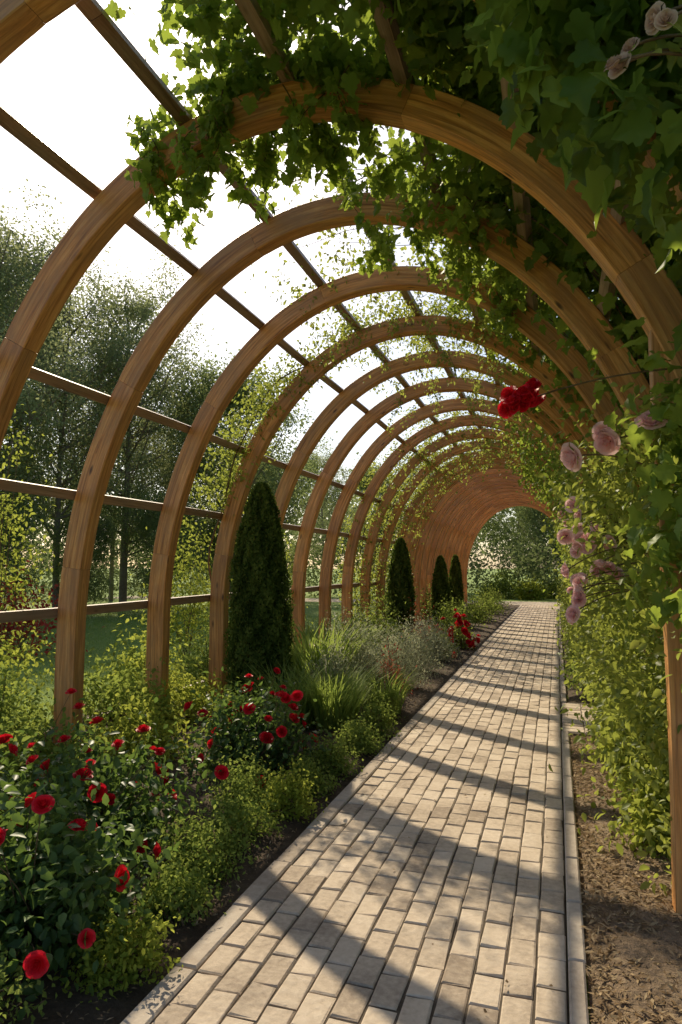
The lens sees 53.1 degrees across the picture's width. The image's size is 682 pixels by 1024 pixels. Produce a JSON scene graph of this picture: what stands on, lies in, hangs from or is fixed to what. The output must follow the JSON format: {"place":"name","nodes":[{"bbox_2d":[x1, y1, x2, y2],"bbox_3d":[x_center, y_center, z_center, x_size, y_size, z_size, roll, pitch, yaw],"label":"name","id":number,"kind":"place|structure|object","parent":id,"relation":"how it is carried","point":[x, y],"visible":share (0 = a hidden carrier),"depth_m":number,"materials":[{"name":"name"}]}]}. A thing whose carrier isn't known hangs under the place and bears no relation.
{"place":"outdoors","nodes":[
{"label":"outdoors","id":0,"kind":"place"},
{"bbox_2d":[0,557,104,659],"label":"red leaf shrub","id":1,"kind":"object","parent":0,"point":[32,636],"visible":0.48,"depth_m":12.03,"materials":[{"name":"plant"}]},
{"bbox_2d":[1,610,371,717],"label":"lawn grass","id":2,"kind":"structure","parent":0,"point":[134,613],"depth_m":15.56,"materials":[{"name":"plant"}]},
{"bbox_2d":[227,654,351,730],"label":"ornamental grass","id":3,"kind":"object","parent":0,"point":[304,707],"depth_m":6.65,"materials":[{"name":"plant"}]},
{"bbox_2d":[0,568,590,1023],"bbox_3d":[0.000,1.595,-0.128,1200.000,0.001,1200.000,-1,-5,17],"label":"ground","id":4,"kind":"structure","parent":0,"point":[312,608],"depth_m":16.97,"materials":[{"name":"plant"}]},
{"bbox_2d":[2,240,28,334],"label":"birch tree","id":5,"kind":"object","parent":4,"relation":"on","point":[15,294],"visible":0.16,"depth_m":19.49,"materials":[{"name":"green plant"}]},
{"bbox_2d":[0,404,55,727],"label":"tall shrub","id":6,"kind":"object","parent":4,"relation":"on","point":[25,662],"visible":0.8,"depth_m":6.67,"materials":[{"name":"green plant"}]},
{"bbox_2d":[0,477,60,608],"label":"broadleaf tree","id":7,"kind":"object","parent":4,"relation":"on","point":[27,519],"visible":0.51,"depth_m":18.91,"materials":[{"name":"green plant"}]},
{"bbox_2d":[0,288,91,607],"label":"birch tree","id":8,"kind":"object","parent":4,"relation":"on","point":[39,452],"depth_m":27.35,"materials":[{"name":"green plant"}]},
{"bbox_2d":[0,216,94,535],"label":"broadleaf tree","id":9,"kind":"object","parent":4,"relation":"on","point":[35,432],"visible":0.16,"depth_m":20.92,"materials":[{"name":"green plant"}]},
{"bbox_2d":[1,277,110,524],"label":"birch tree","id":10,"kind":"object","parent":4,"relation":"on","point":[27,431],"visible":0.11,"depth_m":23.55,"materials":[{"name":"green plant"}]},
{"bbox_2d":[0,178,122,513],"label":"birch tree","id":11,"kind":"object","parent":4,"relation":"on","point":[18,269],"visible":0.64,"depth_m":19.40,"materials":[{"name":"green plant"}]},
{"bbox_2d":[40,500,133,604],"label":"broadleaf tree","id":12,"kind":"object","parent":4,"relation":"on","point":[102,538],"visible":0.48,"depth_m":22.32,"materials":[{"name":"green plant"}]},
{"bbox_2d":[0,264,190,607],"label":"birch tree","id":13,"kind":"object","parent":4,"relation":"on","point":[96,415],"visible":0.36,"depth_m":22.99,"materials":[{"name":"green plant"}]},
{"bbox_2d":[43,378,170,600],"bbox_3d":[-10.470,-1.894,32.611,6.678,12.207,7.497,-1,-5,18],"label":"birch tree","id":14,"kind":"object","parent":4,"relation":"on","point":[112,573],"visible":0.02,"depth_m":32.08,"materials":[{"name":"green plant"}]},
{"bbox_2d":[34,234,221,601],"bbox_3d":[-7.852,-3.525,25.769,8.820,14.362,7.856,1,-5,-16],"label":"birch tree","id":15,"kind":"object","parent":4,"relation":"on","point":[135,308],"visible":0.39,"depth_m":25.34,"materials":[{"name":"green plant"}]},
{"bbox_2d":[33,312,229,601],"bbox_3d":[-7.882,-2.226,25.790,7.232,11.776,6.442,1,-5,-10],"label":"birch tree","id":16,"kind":"object","parent":4,"relation":"on","point":[162,406],"visible":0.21,"depth_m":25.55,"materials":[{"name":"green plant"}]},
{"bbox_2d":[104,475,213,598],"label":"broadleaf tree","id":17,"kind":"object","parent":4,"relation":"on","point":[152,521],"visible":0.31,"depth_m":22.88,"materials":[{"name":"green plant"}]},
{"bbox_2d":[114,396,215,597],"bbox_3d":[-7.767,-0.858,30.057,5.729,9.736,5.270,-1,-5,10],"label":"birch tree","id":18,"kind":"object","parent":4,"relation":"on","point":[161,466],"visible":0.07,"depth_m":29.56,"materials":[{"name":"green plant"}]},
{"bbox_2d":[125,504,236,670],"bbox_3d":[-2.461,1.093,10.789,2.036,2.798,2.003,-1,-5,17],"label":"tall shrub","id":19,"kind":"object","parent":4,"relation":"on","point":[188,611],"visible":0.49,"depth_m":10.67,"materials":[{"name":"green plant"}]},
{"bbox_2d":[142,415,290,578],"bbox_3d":[-5.239,-0.088,29.395,6.607,8.094,6.088,4,-6,-43],"label":"broadleaf tree","id":20,"kind":"object","parent":4,"relation":"on","point":[205,501],"visible":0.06,"depth_m":28.71,"materials":[{"name":"green plant"}]},
{"bbox_2d":[117,321,337,606],"bbox_3d":[-4.792,-1.936,28.048,8.697,11.562,9.439,-3,-5,32],"label":"broadleaf tree","id":21,"kind":"object","parent":4,"relation":"on","point":[279,440],"visible":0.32,"depth_m":26.73,"materials":[{"name":"green plant"}]},
{"bbox_2d":[0,604,519,1023],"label":"flower bed soil","id":22,"kind":"structure","parent":4,"relation":"on","point":[123,1006],"depth_m":3.60,"materials":[{"name":"soil"}]},
{"bbox_2d":[0,643,65,744],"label":"garden shrub","id":23,"kind":"object","parent":22,"relation":"on","point":[5,713],"visible":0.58,"depth_m":5.68,"materials":[{"name":"green plant"}]},
{"bbox_2d":[0,730,69,860],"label":"red rose bush","id":24,"kind":"object","parent":22,"relation":"on","point":[5,738],"visible":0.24,"depth_m":3.76,"materials":[{"name":"green plant"}]},
{"bbox_2d":[0,933,71,1023],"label":"ground cover plant","id":25,"kind":"object","parent":22,"relation":"on","point":[18,970],"visible":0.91,"depth_m":2.33,"materials":[{"name":"green plant"}]},
{"bbox_2d":[0,688,120,810],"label":"red rose bush","id":26,"kind":"object","parent":22,"relation":"on","point":[21,739],"visible":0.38,"depth_m":4.79,"materials":[{"name":"green plant"}]},
{"bbox_2d":[0,755,179,1020],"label":"red rose bush","id":27,"kind":"object","parent":22,"relation":"on","point":[47,881],"visible":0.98,"depth_m":2.77,"materials":[{"name":"green plant"}]},
{"bbox_2d":[0,697,233,874],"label":"red rose bush","id":28,"kind":"object","parent":22,"relation":"on","point":[121,783],"visible":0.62,"depth_m":3.89,"materials":[{"name":"green plant"}]},
{"bbox_2d":[52,892,182,1009],"bbox_3d":[-0.879,1.674,2.680,0.532,0.288,0.505,-1,-5,17],"label":"boxwood shrub","id":29,"kind":"object","parent":22,"relation":"on","point":[119,962],"visible":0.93,"depth_m":2.61,"materials":[{"name":"green plant"}]},
{"bbox_2d":[45,626,197,742],"bbox_3d":[-2.065,1.589,6.418,1.435,1.072,1.285,-1,-5,17],"label":"garden shrub","id":30,"kind":"object","parent":22,"relation":"on","point":[100,696],"visible":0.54,"depth_m":6.27,"materials":[{"name":"green plant"}]},
{"bbox_2d":[51,681,208,768],"bbox_3d":[-1.604,1.728,5.660,1.172,0.695,1.143,-1,-5,17],"label":"garden shrub","id":31,"kind":"object","parent":22,"relation":"on","point":[129,733],"visible":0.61,"depth_m":5.55,"materials":[{"name":"green plant"}]},
{"bbox_2d":[89,594,219,709],"bbox_3d":[-2.137,1.573,7.566,1.477,1.335,1.506,-1,-5,17],"label":"garden shrub","id":32,"kind":"object","parent":22,"relation":"on","point":[143,665],"visible":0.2,"depth_m":7.59,"materials":[{"name":"green plant"}]},
{"bbox_2d":[127,851,231,925],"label":"ground cover plant","id":33,"kind":"object","parent":22,"relation":"on","point":[180,893],"visible":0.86,"depth_m":3.08,"materials":[{"name":"green plant"}]},
{"bbox_2d":[155,661,234,727],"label":"garden shrub","id":34,"kind":"object","parent":22,"relation":"on","point":[198,701],"visible":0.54,"depth_m":6.93,"materials":[{"name":"green plant"}]},
{"bbox_2d":[135,794,267,890],"bbox_3d":[-0.775,1.680,3.531,0.693,0.407,0.710,-1,-5,17],"label":"ground cover plant","id":35,"kind":"object","parent":22,"relation":"on","point":[191,845],"visible":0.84,"depth_m":3.52,"materials":[{"name":"green plant"}]},
{"bbox_2d":[170,603,235,682],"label":"garden shrub","id":36,"kind":"object","parent":22,"relation":"on","point":[202,666],"visible":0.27,"depth_m":9.12,"materials":[{"name":"green plant"}]},
{"bbox_2d":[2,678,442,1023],"bbox_3d":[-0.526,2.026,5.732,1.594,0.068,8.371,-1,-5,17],"label":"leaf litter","id":37,"kind":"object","parent":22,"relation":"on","point":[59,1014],"visible":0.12,"depth_m":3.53,"materials":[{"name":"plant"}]},
{"bbox_2d":[181,782,286,859],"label":"ground cover plant","id":38,"kind":"object","parent":22,"relation":"on","point":[247,820],"visible":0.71,"depth_m":3.94,"materials":[{"name":"green plant"}]},
{"bbox_2d":[193,677,283,750],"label":"garden shrub","id":39,"kind":"object","parent":22,"relation":"on","point":[217,709],"visible":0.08,"depth_m":6.19,"materials":[{"name":"green plant"}]},
{"bbox_2d":[193,737,289,812],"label":"ground cover plant","id":40,"kind":"object","parent":22,"relation":"on","point":[250,786],"visible":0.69,"depth_m":4.48,"materials":[{"name":"green plant"}]},
{"bbox_2d":[163,667,349,787],"bbox_3d":[-0.715,1.620,5.272,1.374,0.874,1.232,2,-5,-21],"label":"red rose bush","id":41,"kind":"object","parent":22,"relation":"on","point":[271,734],"visible":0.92,"depth_m":5.16,"materials":[{"name":"green plant"}]},
{"bbox_2d":[223,481,295,710],"bbox_3d":[-0.913,0.932,7.700,0.834,2.580,0.857,-1,-5,17],"label":"columnar cypress","id":42,"kind":"object","parent":22,"relation":"on","point":[259,626],"visible":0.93,"depth_m":7.49,"materials":[{"name":"green plant"}]},
{"bbox_2d":[256,755,327,823],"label":"boxwood shrub","id":43,"kind":"object","parent":22,"relation":"on","point":[293,797],"visible":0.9,"depth_m":4.31,"materials":[{"name":"green plant"}]},
{"bbox_2d":[281,748,340,798],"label":"ground cover plant","id":44,"kind":"object","parent":22,"relation":"on","point":[319,782],"visible":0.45,"depth_m":4.77,"materials":[{"name":"green plant"}]},
{"bbox_2d":[302,731,363,780],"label":"ground cover plant","id":45,"kind":"object","parent":22,"relation":"on","point":[337,763],"visible":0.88,"depth_m":5.21,"materials":[{"name":"green plant"}]},
{"bbox_2d":[299,628,367,707],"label":"silvery perennial","id":46,"kind":"object","parent":22,"relation":"on","point":[337,669],"visible":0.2,"depth_m":7.52,"materials":[{"name":"green plant"}]},
{"bbox_2d":[309,596,396,664],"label":"garden shrub","id":47,"kind":"object","parent":22,"relation":"on","point":[369,615],"visible":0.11,"depth_m":9.73,"materials":[{"name":"green plant"}]},
{"bbox_2d":[312,604,396,680],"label":"silvery perennial","id":48,"kind":"object","parent":22,"relation":"on","point":[354,634],"visible":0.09,"depth_m":8.74,"materials":[{"name":"green plant"}]},
{"bbox_2d":[321,711,395,756],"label":"ground cover plant","id":49,"kind":"object","parent":22,"relation":"on","point":[360,741],"visible":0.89,"depth_m":5.80,"materials":[{"name":"green plant"}]},
{"bbox_2d":[297,590,423,703],"bbox_3d":[0.180,1.590,8.053,1.349,1.318,1.223,2,-5,-26],"label":"silvery perennial","id":50,"kind":"object","parent":22,"relation":"on","point":[363,659],"visible":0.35,"depth_m":8.00,"materials":[{"name":"green plant"}]},
{"bbox_2d":[347,695,400,737],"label":"ground cover plant","id":51,"kind":"object","parent":22,"relation":"on","point":[382,718],"visible":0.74,"depth_m":6.42,"materials":[{"name":"green plant"}]},
{"bbox_2d":[340,581,416,649],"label":"garden shrub","id":52,"kind":"object","parent":22,"relation":"on","point":[379,603],"visible":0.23,"depth_m":13.03,"materials":[{"name":"green plant"}]},
{"bbox_2d":[364,680,405,721],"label":"ground cover plant","id":53,"kind":"object","parent":22,"relation":"on","point":[389,695],"visible":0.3,"depth_m":7.07,"materials":[{"name":"green plant"}]},
{"bbox_2d":[352,598,420,663],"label":"garden shrub","id":54,"kind":"object","parent":22,"relation":"on","point":[388,624],"visible":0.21,"depth_m":11.29,"materials":[{"name":"green plant"}]},
{"bbox_2d":[362,635,420,695],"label":"red leaf shrub","id":55,"kind":"object","parent":22,"relation":"on","point":[389,658],"visible":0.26,"depth_m":8.26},
{"bbox_2d":[385,537,416,640],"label":"columnar cypress","id":56,"kind":"object","parent":22,"relation":"on","point":[400,583],"visible":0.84,"depth_m":14.45,"materials":[{"name":"green plant"}]},
{"bbox_2d":[366,603,444,687],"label":"silvery perennial","id":57,"kind":"object","parent":22,"relation":"on","point":[402,663],"visible":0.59,"depth_m":9.00,"materials":[{"name":"green plant"}]},
{"bbox_2d":[379,605,453,675],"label":"silvery perennial","id":58,"kind":"object","parent":22,"relation":"on","point":[427,655],"visible":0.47,"depth_m":10.18,"materials":[{"name":"green plant"}]},
{"bbox_2d":[401,597,443,649],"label":"red leaf shrub","id":59,"kind":"object","parent":22,"relation":"on","point":[422,623],"visible":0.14,"depth_m":12.72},
{"bbox_2d":[420,585,453,618],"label":"garden shrub","id":60,"kind":"object","parent":22,"relation":"on","point":[427,602],"visible":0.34,"depth_m":20.62,"materials":[{"name":"green plant"}]},
{"bbox_2d":[405,602,469,661],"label":"silvery perennial","id":61,"kind":"object","parent":22,"relation":"on","point":[446,646],"visible":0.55,"depth_m":11.53,"materials":[{"name":"green plant"}]},
{"bbox_2d":[430,555,452,622],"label":"columnar cypress","id":62,"kind":"object","parent":22,"relation":"on","point":[440,584],"visible":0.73,"depth_m":19.00,"materials":[{"name":"green plant"}]},
{"bbox_2d":[419,594,465,634],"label":"garden shrub","id":63,"kind":"object","parent":22,"relation":"on","point":[451,619],"visible":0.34,"depth_m":15.16,"materials":[{"name":"green plant"}]},
{"bbox_2d":[426,627,460,657],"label":"shrub","id":64,"kind":"object","parent":22,"relation":"on","point":[451,636],"visible":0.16,"depth_m":12.09,"materials":[{"name":"green plant"}]},
{"bbox_2d":[448,554,464,610],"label":"columnar cypress","id":65,"kind":"object","parent":22,"relation":"on","point":[455,578],"visible":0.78,"depth_m":22.36,"materials":[{"name":"green plant"}]},
{"bbox_2d":[436,609,479,649],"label":"red rose bush","id":66,"kind":"object","parent":22,"relation":"on","point":[465,634],"visible":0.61,"depth_m":13.27,"materials":[{"name":"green plant"}]},
{"bbox_2d":[434,597,487,629],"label":"garden shrub","id":67,"kind":"object","parent":22,"relation":"on","point":[463,612],"visible":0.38,"depth_m":17.20,"materials":[{"name":"green plant"}]},
{"bbox_2d":[458,591,500,622],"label":"garden shrub","id":68,"kind":"object","parent":22,"relation":"on","point":[480,614],"visible":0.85,"depth_m":19.48,"materials":[{"name":"green plant"}]},
{"bbox_2d":[470,584,511,614],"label":"garden shrub","id":69,"kind":"object","parent":22,"relation":"on","point":[490,609],"visible":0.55,"depth_m":22.51,"materials":[{"name":"green plant"}]},
{"bbox_2d":[474,581,511,607],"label":"garden shrub","id":70,"kind":"object","parent":22,"relation":"on","point":[489,593],"visible":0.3,"depth_m":25.62,"materials":[{"name":"green plant"}]},
{"bbox_2d":[231,513,315,630],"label":"tall shrub","id":71,"kind":"object","parent":4,"relation":"on","point":[287,555],"visible":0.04,"depth_m":14.23,"materials":[{"name":"green plant"}]},
{"bbox_2d":[8,426,555,589],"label":"distant trees","id":72,"kind":"object","parent":4,"relation":"on","point":[357,453],"visible":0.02,"depth_m":54.29,"materials":[{"name":"green plant"}]},
{"bbox_2d":[225,428,338,576],"bbox_3d":[-2.881,-0.078,33.127,6.523,8.672,7.079,2,-5,-26],"label":"broadleaf tree","id":73,"kind":"object","parent":4,"relation":"on","point":[295,520],"visible":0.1,"depth_m":32.84,"materials":[{"name":"green plant"}]},
{"bbox_2d":[1,523,567,600],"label":"woodland undergrowth","id":74,"kind":"object","parent":4,"relation":"on","point":[480,571],"visible":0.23,"depth_m":34.44,"materials":[{"name":"green plant"}]},
{"bbox_2d":[287,434,368,574],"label":"birch tree","id":75,"kind":"object","parent":4,"relation":"on","point":[333,493],"visible":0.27,"depth_m":37.66,"materials":[{"name":"green plant"}]},
{"bbox_2d":[0,0,681,914],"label":"arched wooden pergola","id":76,"kind":"object","parent":4,"relation":"on","point":[464,514],"visible":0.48,"depth_m":5.71,"materials":[{"name":"wood"}]},
{"bbox_2d":[104,0,681,632],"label":"grape vine","id":77,"kind":"object","parent":76,"relation":"attached to","point":[548,58],"visible":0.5,"depth_m":3.75,"materials":[{"name":"green plant"}]},
{"bbox_2d":[189,127,681,897],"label":"climbing rose foliage","id":78,"kind":"object","parent":76,"relation":"attached to","point":[633,671],"visible":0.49,"depth_m":5.38,"materials":[{"name":"green plant"}]},
{"bbox_2d":[557,499,602,625],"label":"pink climbing rose","id":79,"kind":"object","parent":78,"relation":"attached to","point":[569,589],"visible":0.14,"depth_m":6.63,"materials":[{"name":"green plant"}]},
{"bbox_2d":[557,496,656,622],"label":"pink climbing rose","id":80,"kind":"object","parent":78,"relation":"attached to","point":[578,600],"visible":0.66,"depth_m":4.21,"materials":[{"name":"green plant"}]},
{"bbox_2d":[497,363,681,418],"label":"red climbing rose","id":81,"kind":"object","parent":76,"relation":"attached to","point":[526,396],"visible":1,"depth_m":2.96,"materials":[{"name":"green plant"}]},
{"bbox_2d":[560,409,680,471],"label":"pink climbing rose","id":82,"kind":"object","parent":76,"relation":"attached to","point":[607,441],"visible":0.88,"depth_m":3.24,"materials":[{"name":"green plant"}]},
{"bbox_2d":[604,0,681,78],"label":"faded climbing rose","id":83,"kind":"object","parent":76,"relation":"attached to","point":[657,18],"visible":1,"depth_m":1.58,"materials":[{"name":"pink plant"}]},
{"bbox_2d":[120,604,588,1023],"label":"path kerb","id":84,"kind":"structure","parent":4,"relation":"on","point":[153,1004],"depth_m":3.26,"materials":[{"name":"stone"}]},
{"bbox_2d":[327,442,427,573],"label":"broadleaf tree","id":85,"kind":"object","parent":4,"relation":"on","point":[363,488],"visible":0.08,"depth_m":39.69,"materials":[{"name":"green plant"}]},
{"bbox_2d":[414,457,497,567],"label":"broadleaf tree","id":86,"kind":"object","parent":4,"relation":"on","point":[474,545],"visible":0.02,"depth_m":42.42,"materials":[{"name":"green plant"}]},
{"bbox_2d":[471,565,520,598],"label":"garden shrub","id":87,"kind":"object","parent":4,"relation":"on","point":[507,583],"visible":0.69,"depth_m":34.66,"materials":[{"name":"green plant"}]},
{"bbox_2d":[477,506,551,581],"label":"broadleaf tree","id":88,"kind":"object","parent":4,"relation":"on","point":[490,523],"visible":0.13,"depth_m":44.57,"materials":[{"name":"green plant"}]},
{"bbox_2d":[491,506,566,593],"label":"broadleaf tree","id":89,"kind":"object","parent":4,"relation":"on","point":[533,515],"visible":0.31,"depth_m":37.91,"materials":[{"name":"green plant"}]},
{"bbox_2d":[510,575,553,599],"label":"garden shrub","id":90,"kind":"object","parent":4,"relation":"on","point":[534,593],"visible":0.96,"depth_m":33.45,"materials":[{"name":"green plant"}]},
{"bbox_2d":[524,570,561,598],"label":"garden shrub","id":91,"kind":"object","parent":4,"relation":"on","point":[551,589],"visible":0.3,"depth_m":34.61,"materials":[{"name":"green plant"}]},
{"bbox_2d":[560,608,625,702],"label":"flower bed soil","id":92,"kind":"structure","parent":4,"relation":"on","point":[574,698],"depth_m":8.63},
{"bbox_2d":[556,646,615,689],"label":"garden shrub","id":93,"kind":"object","parent":92,"relation":"on","point":[573,671],"visible":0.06,"depth_m":8.75,"materials":[{"name":"green plant"}]},
{"bbox_2d":[559,641,612,674],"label":"garden shrub","id":94,"kind":"object","parent":92,"relation":"on","point":[567,667],"visible":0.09,"depth_m":10.12,"materials":[{"name":"green plant"}]},
{"bbox_2d":[568,734,681,1023],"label":"flower bed soil","id":95,"kind":"structure","parent":4,"relation":"on","point":[635,944],"depth_m":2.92,"materials":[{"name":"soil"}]},
{"bbox_2d":[577,687,650,771],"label":"lime leaf shrub","id":96,"kind":"object","parent":95,"relation":"on","point":[593,739],"visible":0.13,"depth_m":5.33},
{"bbox_2d":[582,695,663,810],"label":"lime leaf shrub","id":97,"kind":"object","parent":95,"relation":"on","point":[624,773],"visible":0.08,"depth_m":4.51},
{"bbox_2d":[604,759,670,859],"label":"lime leaf shrub","id":98,"kind":"object","parent":95,"relation":"on","point":[649,814],"visible":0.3,"depth_m":3.86,"materials":[{"name":"plant"}]},
{"bbox_2d":[0,0,618,568],"label":"sky","id":99,"kind":"structure","parent":0,"point":[65,83],"materials":[{"name":"white"}]},
{"bbox_2d":[270,650,391,730],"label":"ornamental grass","id":100,"kind":"object","parent":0,"point":[334,707],"depth_m":6.59,"materials":[{"name":"plant"}]},
{"bbox_2d":[113,596,560,604],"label":"gravel path","id":101,"kind":"structure","parent":0,"point":[512,602],"depth_m":31.54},
{"bbox_2d":[288,607,392,686],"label":"ornamental grass","id":102,"kind":"object","parent":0,"point":[307,649],"depth_m":8.03,"materials":[{"name":"plant"}]},
{"bbox_2d":[152,604,568,1023],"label":"paved path","id":103,"kind":"structure","parent":0,"point":[339,931],"depth_m":3.31,"materials":[{"name":"brick"}]},
{"bbox_2d":[246,662,552,1020],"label":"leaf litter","id":104,"kind":"object","parent":103,"relation":"on","point":[506,980],"visible":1,"depth_m":3.44,"materials":[{"name":"plant"}]},
{"bbox_2d":[349,663,426,712],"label":"ornamental grass","id":105,"kind":"object","parent":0,"point":[393,687],"depth_m":7.42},
{"bbox_2d":[561,702,618,736],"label":"side path","id":106,"kind":"structure","parent":0,"point":[567,721],"depth_m":7.05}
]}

